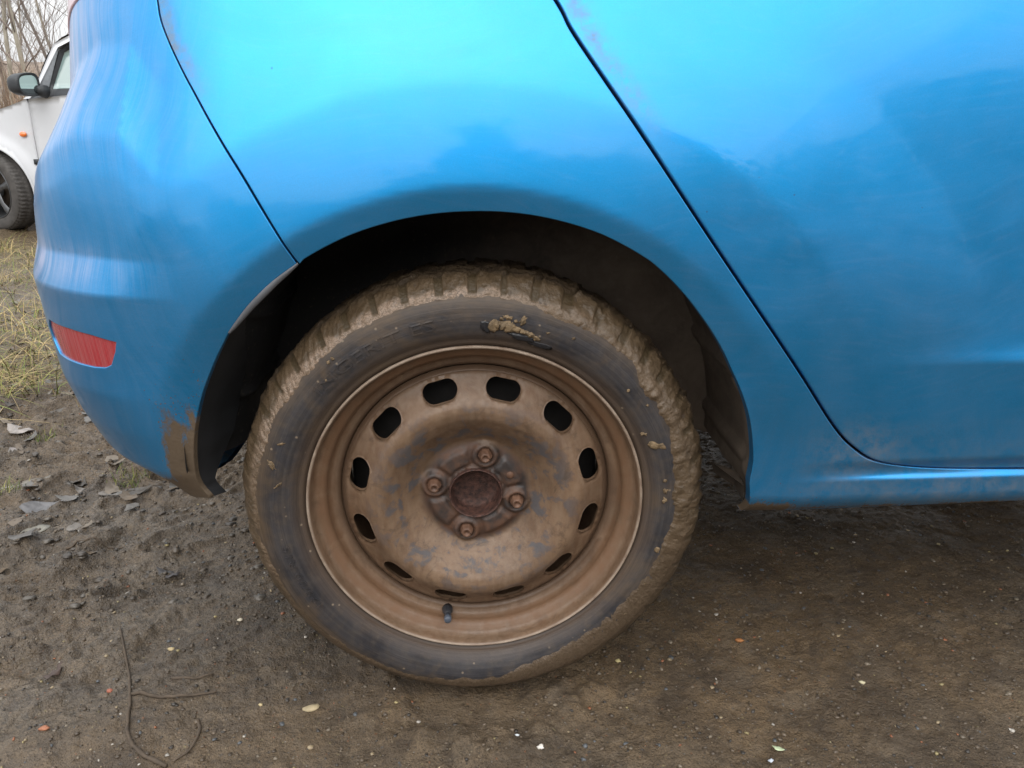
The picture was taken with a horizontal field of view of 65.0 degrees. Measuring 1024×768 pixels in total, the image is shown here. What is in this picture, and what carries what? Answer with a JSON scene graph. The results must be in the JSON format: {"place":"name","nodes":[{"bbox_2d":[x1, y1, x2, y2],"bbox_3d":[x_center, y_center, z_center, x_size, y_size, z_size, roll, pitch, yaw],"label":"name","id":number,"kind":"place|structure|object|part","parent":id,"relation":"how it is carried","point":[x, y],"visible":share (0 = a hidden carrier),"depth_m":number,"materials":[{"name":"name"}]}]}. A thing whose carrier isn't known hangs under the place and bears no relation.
{"place":"outdoors","nodes":[
{"label":"outdoors","id":0,"kind":"place"},
{"bbox_2d":[0,61,43,85],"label":"hill","id":1,"kind":"structure","parent":0,"point":[31,66],"depth_m":99.66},
{"bbox_2d":[0,0,68,61],"label":"sky","id":2,"kind":"structure","parent":0,"point":[65,20],"materials":[{"name":"white"}]},
{"bbox_2d":[0,227,78,428],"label":"dry grass","id":3,"kind":"structure","parent":0,"point":[4,363],"depth_m":2.59,"materials":[{"name":"plant"}]},
{"bbox_2d":[0,87,1023,767],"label":"ground","id":4,"kind":"structure","parent":0,"point":[470,711],"depth_m":1.17,"materials":[{"name":"brown soil"}]},
{"bbox_2d":[0,474,30,495],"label":"grass tuft","id":5,"kind":"object","parent":4,"relation":"on","point":[9,483],"visible":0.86,"depth_m":1.68,"materials":[{"name":"plant"}]},
{"bbox_2d":[0,0,33,90],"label":"bare tree","id":6,"kind":"object","parent":4,"relation":"on","point":[15,47],"visible":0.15,"depth_m":15.53,"materials":[{"name":"brown plant"}]},
{"bbox_2d":[7,423,33,433],"bbox_3d":[-1.198,0.108,1.960,0.078,0.019,0.036,5,20,13],"label":"dead leaf","id":7,"kind":"object","parent":4,"relation":"on","point":[15,430],"visible":1,"depth_m":1.96,"materials":[{"name":"beige plant"}]},
{"bbox_2d":[0,0,40,73],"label":"bare tree","id":8,"kind":"object","parent":4,"relation":"on","point":[17,26],"visible":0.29,"depth_m":16.41,"materials":[{"name":"brown plant"}]},
{"bbox_2d":[0,36,48,108],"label":"brush","id":9,"kind":"object","parent":4,"relation":"on","point":[9,101],"visible":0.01,"depth_m":9.66,"materials":[{"name":"brown plant"}]},
{"bbox_2d":[0,475,49,488],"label":"twig","id":10,"kind":"object","parent":4,"relation":"on","point":[26,481],"visible":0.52,"depth_m":1.72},
{"bbox_2d":[0,0,51,103],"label":"bare tree","id":11,"kind":"object","parent":4,"relation":"on","point":[6,99],"visible":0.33,"depth_m":12.84,"materials":[{"name":"grey plant"}]},
{"bbox_2d":[0,0,57,104],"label":"bare tree","id":12,"kind":"object","parent":4,"relation":"on","point":[5,20],"visible":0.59,"depth_m":12.12,"materials":[{"name":"brown plant"}]},
{"bbox_2d":[1,0,61,64],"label":"bare tree","id":13,"kind":"object","parent":4,"relation":"on","point":[41,20],"visible":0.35,"depth_m":15.06,"materials":[{"name":"brown plant"}]},
{"bbox_2d":[0,1,65,81],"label":"bare tree","id":14,"kind":"object","parent":4,"relation":"on","point":[1,56],"visible":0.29,"depth_m":14.52,"materials":[{"name":"grey plant"}]},
{"bbox_2d":[0,0,67,74],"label":"bare tree","id":15,"kind":"object","parent":4,"relation":"on","point":[13,31],"visible":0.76,"depth_m":11.19,"materials":[{"name":"brown plant"}]},
{"bbox_2d":[0,34,69,229],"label":"white car","id":16,"kind":"object","parent":4,"relation":"on","point":[27,124],"visible":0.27,"depth_m":6.06,"materials":[{"name":"paint"}]},
{"bbox_3d":[-3.093,-1.799,6.081,1.040,0.780,0.065,1,20,5],"label":"front door","id":17,"kind":"part","parent":16,"relation":"part of","materials":[{"name":"white paint"}]},
{"bbox_3d":[-2.313,-2.410,5.904,2.305,0.550,0.209,1,20,5],"label":"window frame","id":18,"kind":"part","parent":16,"relation":"part of","materials":[{"name":"black plastic"}]},
{"bbox_3d":[-3.010,-2.432,5.968,0.825,0.445,0.175,1,20,5],"label":"front window","id":19,"kind":"part","parent":16,"relation":"part of","materials":[{"name":"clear glass"}]},
{"bbox_2d":[20,524,50,532],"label":"dead leaf","id":20,"kind":"object","parent":4,"relation":"on","point":[43,527],"visible":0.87,"depth_m":1.51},
{"bbox_2d":[6,0,67,58],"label":"bare tree","id":21,"kind":"object","parent":4,"relation":"on","point":[32,26],"visible":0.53,"depth_m":13.65,"materials":[{"name":"grey plant"}]},
{"bbox_2d":[10,0,67,74],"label":"bare tree","id":22,"kind":"object","parent":4,"relation":"on","point":[24,21],"visible":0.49,"depth_m":12.14,"materials":[{"name":"grey plant"}]},
{"bbox_2d":[19,500,64,512],"bbox_3d":[-0.930,0.249,1.617,0.104,0.036,0.038,-8,21,-20],"label":"dead leaf","id":23,"kind":"object","parent":4,"relation":"on","point":[30,506],"visible":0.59,"depth_m":1.61,"materials":[{"name":"grey plant"}]},
{"bbox_2d":[38,725,49,730],"bbox_3d":[-0.600,0.441,1.029,0.012,0.008,0.010,7,21,19],"label":"brick chip","id":24,"kind":"object","parent":4,"relation":"on","point":[44,727],"visible":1,"depth_m":1.03,"materials":[{"name":"brick"}]},
{"bbox_2d":[28,420,66,441],"bbox_3d":[-1.098,0.124,1.900,0.142,0.059,0.088,8,22,23],"label":"grass tuft","id":25,"kind":"object","parent":4,"relation":"on","point":[44,434],"visible":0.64,"depth_m":1.90,"materials":[{"name":"green plant"}]},
{"bbox_2d":[43,661,62,678],"bbox_3d":[-0.651,0.409,1.144,0.014,0.010,0.039,4,20,12],"label":"dead leaf","id":26,"kind":"object","parent":4,"relation":"on","point":[54,672],"visible":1,"depth_m":1.14,"materials":[{"name":"brown plant"}]},
{"bbox_2d":[0,298,178,572],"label":"leaf litter","id":27,"kind":"object","parent":4,"relation":"on","point":[110,487],"visible":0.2,"depth_m":1.65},
{"bbox_2d":[66,536,132,549],"bbox_3d":[-0.745,0.290,1.455,0.121,0.025,0.016,-1,20,-1],"label":"twig","id":28,"kind":"object","parent":4,"relation":"on","point":[86,539],"visible":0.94,"depth_m":1.45,"materials":[{"name":"brown wood"}]},
{"bbox_2d":[106,463,150,489],"bbox_3d":[-0.805,0.194,1.675,0.092,0.056,0.094,-1,20,-3],"label":"grass tuft","id":29,"kind":"object","parent":4,"relation":"on","point":[133,475],"visible":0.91,"depth_m":1.69,"materials":[{"name":"green plant"}]},
{"bbox_2d":[0,383,265,612],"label":"clods","id":30,"kind":"object","parent":4,"relation":"on","point":[81,554],"visible":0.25,"depth_m":1.44,"materials":[{"name":"brown soil"}]},
{"bbox_2d":[119,626,216,767],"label":"forked twig","id":31,"kind":"object","parent":4,"relation":"on","point":[143,754],"visible":1,"depth_m":1.08,"materials":[{"name":"brown wood"}]},
{"bbox_2d":[156,567,179,577],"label":"dead leaf","id":32,"kind":"object","parent":4,"relation":"on","point":[160,570],"visible":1,"depth_m":1.38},
{"bbox_2d":[173,718,201,761],"bbox_3d":[-0.408,0.452,1.021,0.017,0.008,0.072,0,20,2],"label":"twig","id":33,"kind":"object","parent":4,"relation":"on","point":[199,726],"visible":1,"depth_m":1.02,"materials":[{"name":"brown wood"}]},
{"bbox_2d":[171,673,212,679],"bbox_3d":[-0.447,0.409,1.122,0.056,0.007,0.009,-3,20,-6],"label":"twig","id":34,"kind":"object","parent":4,"relation":"on","point":[183,677],"visible":1,"depth_m":1.12,"materials":[{"name":"brown wood"}]},
{"bbox_2d":[302,703,319,711],"bbox_3d":[-0.271,0.436,1.082,0.024,0.007,0.014,-3,20,-8],"label":"pebble","id":35,"kind":"object","parent":4,"relation":"on","point":[311,707],"visible":1,"depth_m":1.08,"materials":[{"name":"stone"}]},
{"bbox_2d":[33,0,1023,686],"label":"blue car","id":36,"kind":"object","parent":4,"relation":"on","point":[427,310],"visible":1,"depth_m":0.90,"materials":[{"name":"paint"}]},
{"bbox_3d":[0.445,-0.225,0.920,0.986,0.669,0.146,-1,20,-3],"label":"rear door","id":37,"kind":"part","parent":36,"relation":"part of","materials":[{"name":"blue paint"}]},
{"bbox_2d":[772,745,784,750],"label":"green leaf","id":38,"kind":"object","parent":4,"relation":"on","point":[777,748],"visible":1,"depth_m":0.99,"materials":[{"name":"green plant"}]},
{"bbox_2d":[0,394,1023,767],"bbox_3d":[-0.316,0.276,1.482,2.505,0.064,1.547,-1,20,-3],"label":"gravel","id":39,"kind":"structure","parent":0,"point":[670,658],"depth_m":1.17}
]}

